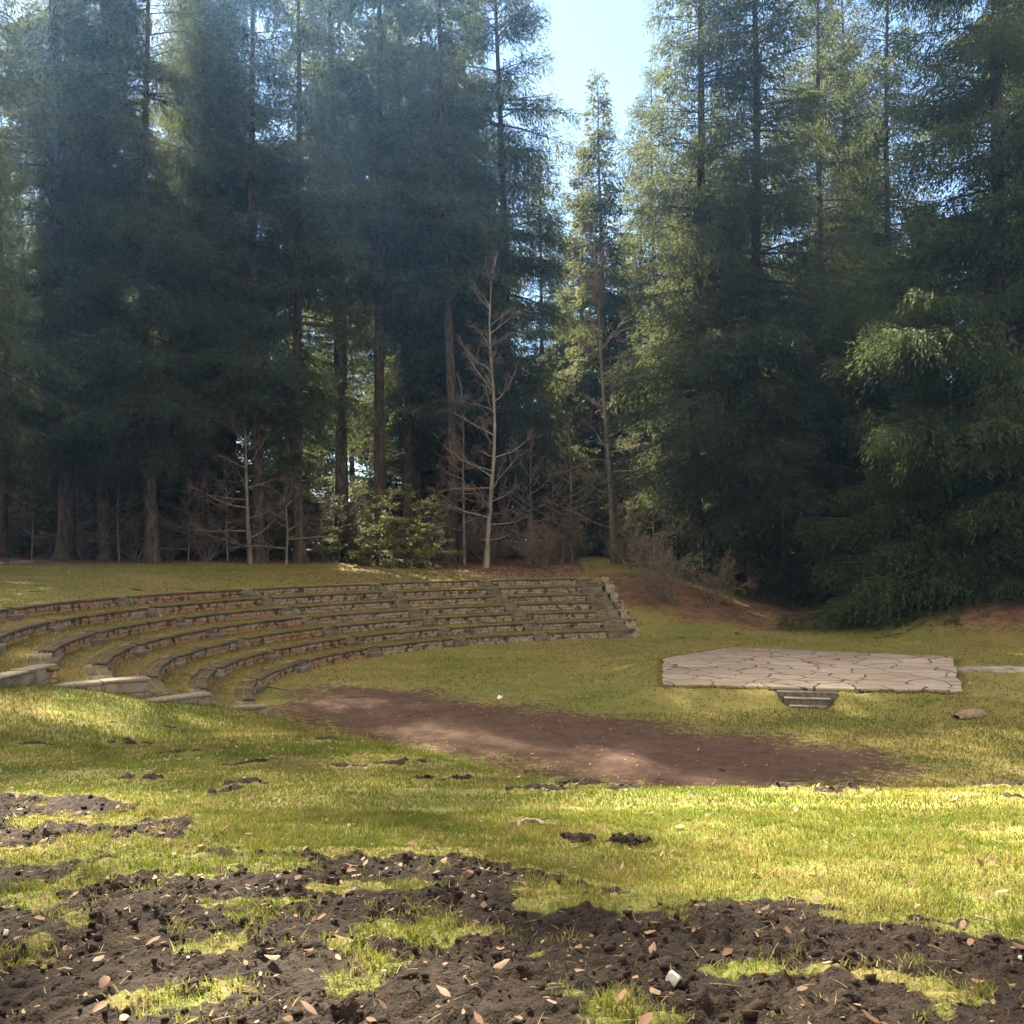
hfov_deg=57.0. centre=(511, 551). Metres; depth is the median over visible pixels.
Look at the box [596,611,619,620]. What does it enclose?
stone steps
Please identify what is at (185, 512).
bare sapling
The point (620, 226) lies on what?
fir tree
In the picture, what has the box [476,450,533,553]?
young conifer
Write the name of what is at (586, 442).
spruce tree
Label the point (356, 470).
young conifer
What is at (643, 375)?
spruce tree
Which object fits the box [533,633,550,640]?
stone steps
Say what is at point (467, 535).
bare shrub
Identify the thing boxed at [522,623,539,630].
stone steps
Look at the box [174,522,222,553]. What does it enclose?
bare shrub
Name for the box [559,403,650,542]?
young conifer
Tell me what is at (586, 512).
bare sapling
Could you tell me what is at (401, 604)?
stone steps
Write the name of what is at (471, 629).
stone bench
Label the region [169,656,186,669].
stone steps
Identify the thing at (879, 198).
spruce tree
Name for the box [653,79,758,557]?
spruce tree
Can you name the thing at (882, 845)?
grass
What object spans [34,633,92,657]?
stone bench
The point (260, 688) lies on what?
stone steps
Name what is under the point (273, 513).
bare sapling
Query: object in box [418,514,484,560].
bare shrub
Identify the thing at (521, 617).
stone steps
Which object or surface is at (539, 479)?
young conifer
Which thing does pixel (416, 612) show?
stone steps
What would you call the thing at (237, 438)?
spruce tree
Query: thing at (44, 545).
bare shrub
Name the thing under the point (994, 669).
path
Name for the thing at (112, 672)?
stone steps
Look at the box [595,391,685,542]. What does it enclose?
young conifer
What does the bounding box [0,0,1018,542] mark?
sky
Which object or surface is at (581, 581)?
stone steps
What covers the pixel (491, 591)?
stone steps
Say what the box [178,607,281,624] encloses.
stone bench
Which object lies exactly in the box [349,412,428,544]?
young conifer
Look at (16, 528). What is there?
bare shrub
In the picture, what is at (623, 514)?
bare sapling
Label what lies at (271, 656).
stone steps
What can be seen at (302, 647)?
stone bench
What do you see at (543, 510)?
conifer sapling
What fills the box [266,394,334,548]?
young conifer
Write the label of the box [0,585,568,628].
terrace lawn
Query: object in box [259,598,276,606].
stone steps
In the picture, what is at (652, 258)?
spruce tree
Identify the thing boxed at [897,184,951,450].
spruce tree
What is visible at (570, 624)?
stone bench
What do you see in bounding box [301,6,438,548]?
spruce tree
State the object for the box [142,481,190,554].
conifer sapling
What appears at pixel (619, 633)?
stone steps
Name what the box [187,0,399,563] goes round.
spruce tree
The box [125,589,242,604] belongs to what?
stone bench
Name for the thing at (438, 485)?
bare sapling
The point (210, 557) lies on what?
bare shrub
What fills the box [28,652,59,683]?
stone bench
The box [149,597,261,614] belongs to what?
stone bench
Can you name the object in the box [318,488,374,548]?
bare shrub
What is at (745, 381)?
spruce tree
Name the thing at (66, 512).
spruce tree
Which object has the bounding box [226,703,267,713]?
parapet wall
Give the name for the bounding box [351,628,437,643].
stone bench
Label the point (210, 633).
stone steps
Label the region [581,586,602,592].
stone steps
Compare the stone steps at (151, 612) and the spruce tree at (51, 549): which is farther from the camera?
the spruce tree at (51, 549)
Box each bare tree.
[179,320,310,563]
[425,247,539,567]
[425,372,514,564]
[538,213,676,562]
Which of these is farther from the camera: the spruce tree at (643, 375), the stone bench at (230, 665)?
the spruce tree at (643, 375)
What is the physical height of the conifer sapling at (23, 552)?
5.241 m
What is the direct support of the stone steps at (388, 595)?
on the ground at (658, 746)
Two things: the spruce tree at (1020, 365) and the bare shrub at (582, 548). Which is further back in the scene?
the bare shrub at (582, 548)
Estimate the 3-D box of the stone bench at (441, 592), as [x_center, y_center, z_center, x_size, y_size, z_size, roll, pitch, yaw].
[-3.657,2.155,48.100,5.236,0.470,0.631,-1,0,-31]
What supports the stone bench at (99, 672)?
on the ground at (658, 746)
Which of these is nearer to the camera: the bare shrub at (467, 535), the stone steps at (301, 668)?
the stone steps at (301, 668)
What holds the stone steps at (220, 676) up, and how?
on the ground at (658, 746)
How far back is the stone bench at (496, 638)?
42.93 m
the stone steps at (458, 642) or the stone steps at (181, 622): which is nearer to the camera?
the stone steps at (181, 622)
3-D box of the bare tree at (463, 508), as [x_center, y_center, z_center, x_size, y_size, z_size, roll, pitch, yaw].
[-2.775,-5.131,59.818,5.226,12.631,3.857,-1,0,-21]
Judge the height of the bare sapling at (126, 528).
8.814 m
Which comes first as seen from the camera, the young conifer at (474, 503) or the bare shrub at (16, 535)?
the bare shrub at (16, 535)
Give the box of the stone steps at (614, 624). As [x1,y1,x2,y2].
[601,620,626,628]
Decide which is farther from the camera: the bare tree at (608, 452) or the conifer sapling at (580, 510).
the conifer sapling at (580, 510)
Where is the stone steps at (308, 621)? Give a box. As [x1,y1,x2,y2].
[301,617,317,625]
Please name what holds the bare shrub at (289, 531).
on the ground at (658, 746)
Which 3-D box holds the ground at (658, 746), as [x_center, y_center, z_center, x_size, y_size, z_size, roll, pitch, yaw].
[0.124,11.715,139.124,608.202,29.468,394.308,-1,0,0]
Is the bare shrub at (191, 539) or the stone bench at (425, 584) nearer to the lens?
the stone bench at (425, 584)
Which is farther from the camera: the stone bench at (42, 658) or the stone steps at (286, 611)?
the stone steps at (286, 611)
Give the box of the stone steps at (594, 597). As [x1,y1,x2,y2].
[585,594,608,602]
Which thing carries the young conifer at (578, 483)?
on the ground at (658, 746)
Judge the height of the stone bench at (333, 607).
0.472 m
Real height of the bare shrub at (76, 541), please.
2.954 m
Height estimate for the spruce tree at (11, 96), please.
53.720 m
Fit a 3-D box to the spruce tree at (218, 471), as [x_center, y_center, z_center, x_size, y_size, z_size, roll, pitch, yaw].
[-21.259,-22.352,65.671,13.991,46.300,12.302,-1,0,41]
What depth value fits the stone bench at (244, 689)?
26.15 m
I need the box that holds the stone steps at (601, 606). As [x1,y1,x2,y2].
[590,603,614,609]
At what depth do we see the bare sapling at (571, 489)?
61.80 m
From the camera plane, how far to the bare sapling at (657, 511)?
57.97 m
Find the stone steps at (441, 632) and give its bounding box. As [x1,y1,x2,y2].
[437,628,453,636]
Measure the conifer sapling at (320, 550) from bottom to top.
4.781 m
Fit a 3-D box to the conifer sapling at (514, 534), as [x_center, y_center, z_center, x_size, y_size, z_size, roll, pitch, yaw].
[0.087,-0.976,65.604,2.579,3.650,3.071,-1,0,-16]
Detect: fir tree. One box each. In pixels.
[532,207,589,442]
[537,143,633,532]
[549,68,665,541]
[594,216,637,454]
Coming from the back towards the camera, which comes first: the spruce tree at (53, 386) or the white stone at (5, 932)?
the spruce tree at (53, 386)
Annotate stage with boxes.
[661,647,961,694]
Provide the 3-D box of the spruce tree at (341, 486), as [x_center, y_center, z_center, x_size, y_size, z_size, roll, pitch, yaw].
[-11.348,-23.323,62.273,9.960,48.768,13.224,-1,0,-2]
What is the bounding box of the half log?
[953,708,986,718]
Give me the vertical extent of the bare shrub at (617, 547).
3.629 m
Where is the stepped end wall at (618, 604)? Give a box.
[599,577,640,637]
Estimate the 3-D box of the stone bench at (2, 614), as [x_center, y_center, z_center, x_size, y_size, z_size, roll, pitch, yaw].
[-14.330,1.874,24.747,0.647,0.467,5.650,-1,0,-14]
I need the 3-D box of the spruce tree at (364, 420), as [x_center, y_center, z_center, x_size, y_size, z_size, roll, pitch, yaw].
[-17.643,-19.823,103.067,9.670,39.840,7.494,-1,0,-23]
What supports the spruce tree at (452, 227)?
on the ground at (658, 746)
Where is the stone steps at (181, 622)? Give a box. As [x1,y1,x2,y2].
[175,618,191,628]
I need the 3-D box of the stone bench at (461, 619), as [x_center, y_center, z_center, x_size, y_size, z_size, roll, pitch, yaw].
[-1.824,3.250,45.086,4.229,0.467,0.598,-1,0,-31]
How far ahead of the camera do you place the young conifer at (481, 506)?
77.30 m
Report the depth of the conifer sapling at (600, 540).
70.55 m
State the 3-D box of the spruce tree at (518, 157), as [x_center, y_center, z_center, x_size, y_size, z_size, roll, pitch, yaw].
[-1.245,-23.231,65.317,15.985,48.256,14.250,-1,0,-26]
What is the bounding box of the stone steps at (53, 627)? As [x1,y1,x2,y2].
[48,620,64,633]
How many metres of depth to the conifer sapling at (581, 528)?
73.62 m
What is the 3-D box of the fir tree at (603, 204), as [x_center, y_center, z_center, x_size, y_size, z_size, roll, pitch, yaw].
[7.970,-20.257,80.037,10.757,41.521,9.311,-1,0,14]
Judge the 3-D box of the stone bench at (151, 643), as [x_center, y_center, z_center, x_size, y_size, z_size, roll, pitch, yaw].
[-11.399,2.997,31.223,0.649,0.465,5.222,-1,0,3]
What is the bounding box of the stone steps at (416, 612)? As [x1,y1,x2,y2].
[408,609,424,616]
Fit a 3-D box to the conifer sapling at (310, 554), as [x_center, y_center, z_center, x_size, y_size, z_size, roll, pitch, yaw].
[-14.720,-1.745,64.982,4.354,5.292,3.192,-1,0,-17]
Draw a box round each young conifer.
[116,459,193,551]
[163,445,240,550]
[170,427,251,552]
[180,439,276,523]
[216,429,303,553]
[239,398,334,554]
[243,424,324,534]
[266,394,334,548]
[348,366,445,549]
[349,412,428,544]
[349,457,373,517]
[398,419,477,548]
[424,393,498,552]
[430,362,529,551]
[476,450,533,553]
[509,417,566,519]
[510,382,620,552]
[511,415,587,555]
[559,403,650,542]
[584,425,659,555]
[594,400,677,523]
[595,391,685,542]
[616,446,688,562]
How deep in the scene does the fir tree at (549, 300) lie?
98.03 m
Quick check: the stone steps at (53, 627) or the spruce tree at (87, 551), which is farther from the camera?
the spruce tree at (87, 551)
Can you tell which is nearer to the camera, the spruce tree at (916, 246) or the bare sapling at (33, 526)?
the bare sapling at (33, 526)
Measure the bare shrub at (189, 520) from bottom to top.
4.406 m
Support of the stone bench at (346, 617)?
on the ground at (658, 746)
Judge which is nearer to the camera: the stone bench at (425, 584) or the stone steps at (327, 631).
the stone steps at (327, 631)
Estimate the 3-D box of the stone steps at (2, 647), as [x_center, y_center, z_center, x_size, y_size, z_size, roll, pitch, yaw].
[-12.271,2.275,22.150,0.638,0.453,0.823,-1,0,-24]
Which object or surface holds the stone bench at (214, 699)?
on the ground at (658, 746)
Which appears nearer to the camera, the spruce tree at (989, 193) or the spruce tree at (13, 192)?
the spruce tree at (989, 193)
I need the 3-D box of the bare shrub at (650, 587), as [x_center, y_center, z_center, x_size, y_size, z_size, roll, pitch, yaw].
[7.831,0.936,50.135,4.164,3.852,4.934,-1,0,0]
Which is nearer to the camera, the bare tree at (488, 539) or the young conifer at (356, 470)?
the bare tree at (488, 539)
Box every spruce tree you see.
[0,0,88,538]
[0,0,171,558]
[0,0,179,559]
[0,106,32,347]
[0,127,54,557]
[0,199,33,480]
[1,0,115,553]
[1,0,191,560]
[19,0,282,562]
[25,70,115,553]
[94,0,290,559]
[114,152,159,551]
[131,0,283,556]
[138,35,195,550]
[149,0,301,553]
[151,0,311,558]
[163,0,352,563]
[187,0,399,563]
[255,0,405,559]
[264,169,334,483]
[271,0,403,556]
[278,303,333,548]
[289,174,374,508]
[292,0,442,559]
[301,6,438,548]
[322,1,477,557]
[329,0,498,555]
[331,320,391,507]
[373,0,528,563]
[383,0,604,557]
[384,0,533,554]
[399,45,515,446]
[474,134,537,420]
[511,141,601,488]
[551,274,603,541]
[593,0,830,580]
[596,138,671,468]
[601,53,705,513]
[625,0,905,611]
[652,135,696,521]
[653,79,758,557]
[727,0,955,592]
[733,189,767,562]
[746,174,786,445]
[770,0,934,577]
[774,0,1023,637]
[803,0,967,519]
[815,102,919,523]
[821,69,902,454]
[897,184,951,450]
[899,0,1023,591]
[915,185,947,404]
[931,7,1023,590]
[947,149,1016,394]
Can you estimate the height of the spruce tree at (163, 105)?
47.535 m
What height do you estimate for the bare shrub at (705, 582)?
3.467 m
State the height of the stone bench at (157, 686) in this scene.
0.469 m
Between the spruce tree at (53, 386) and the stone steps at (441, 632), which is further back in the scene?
the spruce tree at (53, 386)
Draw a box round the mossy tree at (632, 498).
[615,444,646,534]
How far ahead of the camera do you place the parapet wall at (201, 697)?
20.12 m
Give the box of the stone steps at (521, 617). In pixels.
[512,614,529,620]
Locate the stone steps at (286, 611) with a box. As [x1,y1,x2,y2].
[280,607,296,616]
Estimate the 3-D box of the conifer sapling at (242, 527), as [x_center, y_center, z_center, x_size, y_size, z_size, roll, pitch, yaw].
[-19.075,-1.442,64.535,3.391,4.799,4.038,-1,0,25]
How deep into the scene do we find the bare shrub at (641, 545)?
52.80 m
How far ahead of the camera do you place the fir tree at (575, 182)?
83.88 m
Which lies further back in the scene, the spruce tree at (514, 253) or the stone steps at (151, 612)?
the spruce tree at (514, 253)
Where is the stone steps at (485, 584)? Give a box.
[478,581,493,588]
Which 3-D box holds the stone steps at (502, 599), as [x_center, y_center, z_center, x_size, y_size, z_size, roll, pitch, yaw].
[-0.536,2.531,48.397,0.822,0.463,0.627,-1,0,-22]
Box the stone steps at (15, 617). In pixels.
[6,609,23,620]
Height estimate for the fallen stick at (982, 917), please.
0.033 m
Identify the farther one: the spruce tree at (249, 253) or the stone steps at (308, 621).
the spruce tree at (249, 253)
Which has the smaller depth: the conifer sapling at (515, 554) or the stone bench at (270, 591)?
the stone bench at (270, 591)
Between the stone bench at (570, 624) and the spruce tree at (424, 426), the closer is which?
the stone bench at (570, 624)
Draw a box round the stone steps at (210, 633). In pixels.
[204,628,220,639]
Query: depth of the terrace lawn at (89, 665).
27.82 m
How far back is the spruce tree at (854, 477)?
61.80 m
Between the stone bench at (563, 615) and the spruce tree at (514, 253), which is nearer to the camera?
the stone bench at (563, 615)
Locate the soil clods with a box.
[0,774,1023,1023]
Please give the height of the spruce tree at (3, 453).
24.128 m
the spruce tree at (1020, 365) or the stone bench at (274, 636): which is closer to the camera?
the stone bench at (274, 636)
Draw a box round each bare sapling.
[0,454,55,558]
[73,448,144,560]
[158,473,225,560]
[178,441,240,544]
[180,456,278,561]
[231,441,340,563]
[235,421,303,560]
[290,449,341,560]
[409,471,459,550]
[483,461,552,544]
[502,433,563,563]
[531,459,590,559]
[537,415,606,562]
[564,481,604,557]
[600,447,660,562]
[620,432,698,570]
[625,469,692,570]
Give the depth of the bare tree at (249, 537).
55.90 m
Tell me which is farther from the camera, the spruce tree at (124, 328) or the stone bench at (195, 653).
the spruce tree at (124, 328)
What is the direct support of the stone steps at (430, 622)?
on the ground at (658, 746)
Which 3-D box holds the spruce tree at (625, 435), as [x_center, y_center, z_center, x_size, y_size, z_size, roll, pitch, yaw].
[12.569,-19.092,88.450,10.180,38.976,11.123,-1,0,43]
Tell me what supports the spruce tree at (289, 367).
on the ground at (658, 746)
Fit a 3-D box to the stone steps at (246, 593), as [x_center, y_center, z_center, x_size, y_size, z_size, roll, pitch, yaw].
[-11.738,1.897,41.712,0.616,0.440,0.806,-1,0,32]
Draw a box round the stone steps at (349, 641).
[344,637,360,646]
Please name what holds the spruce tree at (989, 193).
on the ground at (658, 746)
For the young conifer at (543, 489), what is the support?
on the ground at (658, 746)
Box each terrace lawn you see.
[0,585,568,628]
[0,593,607,672]
[58,601,607,684]
[116,610,617,697]
[165,619,619,692]
[213,628,629,704]
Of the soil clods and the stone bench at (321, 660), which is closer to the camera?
the soil clods
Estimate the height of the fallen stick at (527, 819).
0.066 m
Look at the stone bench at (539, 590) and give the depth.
50.22 m
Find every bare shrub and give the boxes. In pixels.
[8,504,40,551]
[8,511,37,554]
[30,505,50,552]
[53,523,97,551]
[129,511,194,559]
[161,494,192,552]
[170,503,269,560]
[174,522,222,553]
[175,499,195,544]
[239,491,326,557]
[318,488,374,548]
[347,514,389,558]
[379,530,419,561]
[395,507,444,558]
[413,507,459,548]
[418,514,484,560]
[437,515,493,550]
[442,516,502,560]
[458,516,519,563]
[498,517,560,567]
[519,513,583,563]
[535,507,582,554]
[548,524,599,559]
[588,508,655,563]
[604,525,676,583]
[616,534,694,604]
[680,545,764,606]
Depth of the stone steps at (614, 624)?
46.06 m
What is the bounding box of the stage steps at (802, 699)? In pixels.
[777,690,836,708]
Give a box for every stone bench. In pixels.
[0,609,8,620]
[0,621,50,645]
[4,597,118,617]
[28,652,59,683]
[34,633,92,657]
[45,607,147,628]
[86,618,176,640]
[86,666,114,679]
[87,645,134,669]
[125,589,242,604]
[127,629,206,650]
[139,657,175,679]
[148,678,178,696]
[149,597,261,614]
[168,640,236,662]
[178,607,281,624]
[188,669,216,690]
[206,691,230,705]
[208,617,301,635]
[208,651,267,673]
[234,681,257,703]
[237,626,323,645]
[246,662,298,684]
[251,583,369,595]
[267,710,283,719]
[268,591,382,604]
[268,637,345,656]
[288,600,395,614]
[297,648,367,668]
[309,609,408,623]
[329,618,423,633]
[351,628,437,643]
[372,638,453,654]
[381,580,478,589]
[392,588,486,598]
[405,596,495,606]
[418,605,503,615]
[432,613,513,624]
[448,623,523,634]
[463,633,533,644]
[490,578,576,586]
[499,586,580,594]
[508,594,585,602]
[516,602,590,611]
[526,611,595,620]
[535,620,601,629]
[546,630,607,639]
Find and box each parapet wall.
[0,664,57,688]
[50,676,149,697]
[143,691,211,705]
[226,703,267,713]
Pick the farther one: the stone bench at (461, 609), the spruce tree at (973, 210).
the spruce tree at (973, 210)
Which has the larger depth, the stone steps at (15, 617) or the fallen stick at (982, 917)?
the stone steps at (15, 617)
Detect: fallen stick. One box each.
[189,664,210,675]
[266,686,294,690]
[304,717,322,720]
[508,817,561,826]
[975,915,993,921]
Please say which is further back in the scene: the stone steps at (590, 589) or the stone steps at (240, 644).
the stone steps at (590, 589)
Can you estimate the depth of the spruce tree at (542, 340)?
91.21 m
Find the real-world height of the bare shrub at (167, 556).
3.390 m
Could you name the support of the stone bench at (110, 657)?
on the ground at (658, 746)
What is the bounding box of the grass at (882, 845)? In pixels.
[0,559,1023,1023]
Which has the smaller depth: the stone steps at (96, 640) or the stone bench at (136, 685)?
the stone bench at (136, 685)
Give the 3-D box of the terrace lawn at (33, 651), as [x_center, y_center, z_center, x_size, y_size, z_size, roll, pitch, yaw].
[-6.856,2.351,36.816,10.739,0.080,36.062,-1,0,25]
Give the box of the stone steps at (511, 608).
[504,605,519,612]
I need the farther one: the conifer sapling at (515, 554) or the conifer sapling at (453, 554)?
the conifer sapling at (515, 554)
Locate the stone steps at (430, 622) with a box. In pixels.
[422,618,438,626]
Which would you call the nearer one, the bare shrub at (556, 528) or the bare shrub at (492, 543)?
the bare shrub at (492, 543)
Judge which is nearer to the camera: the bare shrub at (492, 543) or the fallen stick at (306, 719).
the fallen stick at (306, 719)
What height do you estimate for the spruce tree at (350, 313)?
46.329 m
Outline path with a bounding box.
[953,666,1023,672]
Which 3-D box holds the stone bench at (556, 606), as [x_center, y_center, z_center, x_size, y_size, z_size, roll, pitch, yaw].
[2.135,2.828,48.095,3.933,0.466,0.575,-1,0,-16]
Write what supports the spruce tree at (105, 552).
on the ground at (658, 746)
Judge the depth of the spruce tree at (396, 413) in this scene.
67.72 m
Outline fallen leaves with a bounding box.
[0,551,1023,1023]
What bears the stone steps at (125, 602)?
on the ground at (658, 746)
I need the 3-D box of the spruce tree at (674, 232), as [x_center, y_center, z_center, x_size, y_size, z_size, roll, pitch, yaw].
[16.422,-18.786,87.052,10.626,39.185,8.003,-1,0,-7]
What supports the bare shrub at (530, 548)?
on the ground at (658, 746)
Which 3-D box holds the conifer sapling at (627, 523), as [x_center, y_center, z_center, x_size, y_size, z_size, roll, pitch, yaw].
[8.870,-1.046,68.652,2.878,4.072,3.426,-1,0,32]
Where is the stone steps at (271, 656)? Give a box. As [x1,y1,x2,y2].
[263,649,280,661]
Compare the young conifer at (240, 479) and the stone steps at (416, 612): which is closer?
the stone steps at (416, 612)
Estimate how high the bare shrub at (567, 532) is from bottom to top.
3.759 m
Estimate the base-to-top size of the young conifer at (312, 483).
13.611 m
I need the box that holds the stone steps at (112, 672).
[92,665,113,676]
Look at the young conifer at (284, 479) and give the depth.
75.87 m
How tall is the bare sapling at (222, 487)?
6.753 m
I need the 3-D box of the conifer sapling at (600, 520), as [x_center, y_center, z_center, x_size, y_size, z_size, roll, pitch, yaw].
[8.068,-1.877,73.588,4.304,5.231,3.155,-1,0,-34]
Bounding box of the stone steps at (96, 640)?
[81,632,105,645]
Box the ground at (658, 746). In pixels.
[0,548,1023,1023]
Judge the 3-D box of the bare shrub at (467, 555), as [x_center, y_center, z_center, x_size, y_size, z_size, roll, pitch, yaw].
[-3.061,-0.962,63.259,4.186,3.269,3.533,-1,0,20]
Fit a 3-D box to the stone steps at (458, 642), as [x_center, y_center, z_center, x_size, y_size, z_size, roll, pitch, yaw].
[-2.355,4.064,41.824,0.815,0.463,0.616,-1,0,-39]
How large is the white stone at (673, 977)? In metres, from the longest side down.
0.046 x 0.039 x 0.036 m
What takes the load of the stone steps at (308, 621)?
on the ground at (658, 746)
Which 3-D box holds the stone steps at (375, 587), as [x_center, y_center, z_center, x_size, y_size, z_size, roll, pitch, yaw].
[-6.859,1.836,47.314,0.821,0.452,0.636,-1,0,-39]
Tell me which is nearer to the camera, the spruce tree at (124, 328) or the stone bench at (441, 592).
the stone bench at (441, 592)
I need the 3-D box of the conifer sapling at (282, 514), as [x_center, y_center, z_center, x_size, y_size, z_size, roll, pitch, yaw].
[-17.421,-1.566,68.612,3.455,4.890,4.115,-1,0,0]
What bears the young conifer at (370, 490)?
on the ground at (658, 746)
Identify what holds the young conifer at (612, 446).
on the ground at (658, 746)
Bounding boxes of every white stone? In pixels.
[3,929,8,935]
[665,970,681,987]
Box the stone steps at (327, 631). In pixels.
[322,627,338,636]
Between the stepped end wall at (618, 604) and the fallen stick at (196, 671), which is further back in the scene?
the stepped end wall at (618, 604)
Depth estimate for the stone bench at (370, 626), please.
41.45 m
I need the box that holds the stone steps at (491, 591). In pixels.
[486,588,501,595]
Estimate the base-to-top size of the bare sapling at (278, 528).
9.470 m
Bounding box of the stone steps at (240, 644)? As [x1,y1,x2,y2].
[234,639,250,650]
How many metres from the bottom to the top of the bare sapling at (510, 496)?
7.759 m
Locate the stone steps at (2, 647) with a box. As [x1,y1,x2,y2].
[0,643,5,654]
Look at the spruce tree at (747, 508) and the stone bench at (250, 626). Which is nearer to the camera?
the stone bench at (250, 626)
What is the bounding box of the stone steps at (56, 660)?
[52,657,60,666]
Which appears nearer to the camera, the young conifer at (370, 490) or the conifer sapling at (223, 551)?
the conifer sapling at (223, 551)
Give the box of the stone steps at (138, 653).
[126,644,147,657]
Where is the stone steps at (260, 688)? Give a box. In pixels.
[246,679,265,693]
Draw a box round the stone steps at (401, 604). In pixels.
[395,600,410,609]
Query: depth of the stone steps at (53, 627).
28.06 m
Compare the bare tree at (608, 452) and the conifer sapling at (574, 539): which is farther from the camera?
the conifer sapling at (574, 539)
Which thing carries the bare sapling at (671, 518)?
on the ground at (658, 746)
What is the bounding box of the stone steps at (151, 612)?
[145,608,162,617]
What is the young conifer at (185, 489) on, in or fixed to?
on the ground at (658, 746)
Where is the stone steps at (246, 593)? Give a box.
[241,589,257,597]
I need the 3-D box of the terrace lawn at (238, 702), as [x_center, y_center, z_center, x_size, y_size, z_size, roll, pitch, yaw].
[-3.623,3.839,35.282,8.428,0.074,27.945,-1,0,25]
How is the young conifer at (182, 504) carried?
on the ground at (658, 746)
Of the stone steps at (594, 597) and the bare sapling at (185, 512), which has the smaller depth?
the stone steps at (594, 597)
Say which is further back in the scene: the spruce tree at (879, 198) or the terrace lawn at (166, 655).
the spruce tree at (879, 198)
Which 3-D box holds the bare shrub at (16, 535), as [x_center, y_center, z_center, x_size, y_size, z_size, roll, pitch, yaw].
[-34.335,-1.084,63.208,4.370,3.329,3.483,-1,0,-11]
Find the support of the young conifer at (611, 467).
on the ground at (658, 746)
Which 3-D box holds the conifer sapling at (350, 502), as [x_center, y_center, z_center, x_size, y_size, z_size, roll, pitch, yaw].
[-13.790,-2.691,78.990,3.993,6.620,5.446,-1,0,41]
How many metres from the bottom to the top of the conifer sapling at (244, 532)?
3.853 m
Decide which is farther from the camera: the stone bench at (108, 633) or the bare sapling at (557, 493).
the bare sapling at (557, 493)
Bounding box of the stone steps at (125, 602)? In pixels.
[116,597,134,607]
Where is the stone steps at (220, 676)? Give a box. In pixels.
[209,668,226,681]
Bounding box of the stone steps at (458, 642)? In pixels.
[453,638,469,646]
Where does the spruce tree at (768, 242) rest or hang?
on the ground at (658, 746)
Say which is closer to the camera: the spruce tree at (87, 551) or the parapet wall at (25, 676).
the parapet wall at (25, 676)
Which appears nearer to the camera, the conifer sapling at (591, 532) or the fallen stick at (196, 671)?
the fallen stick at (196, 671)
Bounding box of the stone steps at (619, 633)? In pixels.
[607,630,632,637]
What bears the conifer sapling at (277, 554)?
on the ground at (658, 746)
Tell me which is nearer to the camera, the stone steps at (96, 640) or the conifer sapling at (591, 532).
the stone steps at (96, 640)
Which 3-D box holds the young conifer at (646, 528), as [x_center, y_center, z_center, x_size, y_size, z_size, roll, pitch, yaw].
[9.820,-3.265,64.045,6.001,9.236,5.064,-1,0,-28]
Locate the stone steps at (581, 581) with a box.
[576,579,597,586]
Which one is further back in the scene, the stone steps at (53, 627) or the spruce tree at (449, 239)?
the spruce tree at (449, 239)
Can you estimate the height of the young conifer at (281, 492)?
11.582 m
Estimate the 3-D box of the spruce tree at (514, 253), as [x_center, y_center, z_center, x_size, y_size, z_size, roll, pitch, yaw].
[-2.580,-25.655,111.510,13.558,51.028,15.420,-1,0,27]
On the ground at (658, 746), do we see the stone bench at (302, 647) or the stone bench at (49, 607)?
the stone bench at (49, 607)
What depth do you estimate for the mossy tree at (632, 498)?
65.99 m
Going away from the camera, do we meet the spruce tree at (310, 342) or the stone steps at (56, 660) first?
the stone steps at (56, 660)
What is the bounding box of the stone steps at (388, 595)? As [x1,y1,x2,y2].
[382,592,397,600]
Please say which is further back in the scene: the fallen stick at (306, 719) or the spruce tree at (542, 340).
the spruce tree at (542, 340)
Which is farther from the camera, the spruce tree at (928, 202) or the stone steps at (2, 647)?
the spruce tree at (928, 202)
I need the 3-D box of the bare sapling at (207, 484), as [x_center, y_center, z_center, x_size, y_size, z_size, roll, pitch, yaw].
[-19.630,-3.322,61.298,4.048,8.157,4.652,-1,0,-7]
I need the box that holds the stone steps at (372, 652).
[367,647,382,657]
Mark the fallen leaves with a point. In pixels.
(644, 1019)
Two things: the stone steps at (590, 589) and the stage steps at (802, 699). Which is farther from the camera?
the stone steps at (590, 589)
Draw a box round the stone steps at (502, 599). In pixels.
[495,596,510,603]
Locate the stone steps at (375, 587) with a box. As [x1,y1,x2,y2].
[369,584,384,591]
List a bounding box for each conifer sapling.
[8,485,53,555]
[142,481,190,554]
[210,517,236,558]
[211,496,245,556]
[237,510,251,556]
[238,486,292,559]
[265,498,291,542]
[273,489,326,557]
[308,500,331,551]
[311,495,374,562]
[323,481,365,542]
[345,495,402,565]
[369,483,443,567]
[402,495,465,566]
[493,499,547,556]
[495,512,533,557]
[501,525,529,558]
[520,498,564,555]
[554,481,597,551]
[554,505,591,555]
[561,506,590,551]
[577,520,605,555]
[591,514,616,555]
[594,499,626,554]
[602,519,618,555]
[617,512,638,556]
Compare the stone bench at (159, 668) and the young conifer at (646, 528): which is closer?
the stone bench at (159, 668)
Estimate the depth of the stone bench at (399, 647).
39.90 m
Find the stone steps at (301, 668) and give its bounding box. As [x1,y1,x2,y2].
[293,661,311,672]
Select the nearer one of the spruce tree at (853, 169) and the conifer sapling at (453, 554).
the conifer sapling at (453, 554)
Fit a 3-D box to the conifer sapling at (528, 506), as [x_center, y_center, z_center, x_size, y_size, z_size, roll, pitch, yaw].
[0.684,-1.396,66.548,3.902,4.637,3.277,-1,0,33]
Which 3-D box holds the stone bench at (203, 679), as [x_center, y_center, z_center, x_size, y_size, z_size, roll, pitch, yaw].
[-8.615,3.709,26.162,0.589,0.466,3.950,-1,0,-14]
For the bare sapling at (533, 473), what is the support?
on the ground at (658, 746)
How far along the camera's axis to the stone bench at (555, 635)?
44.55 m

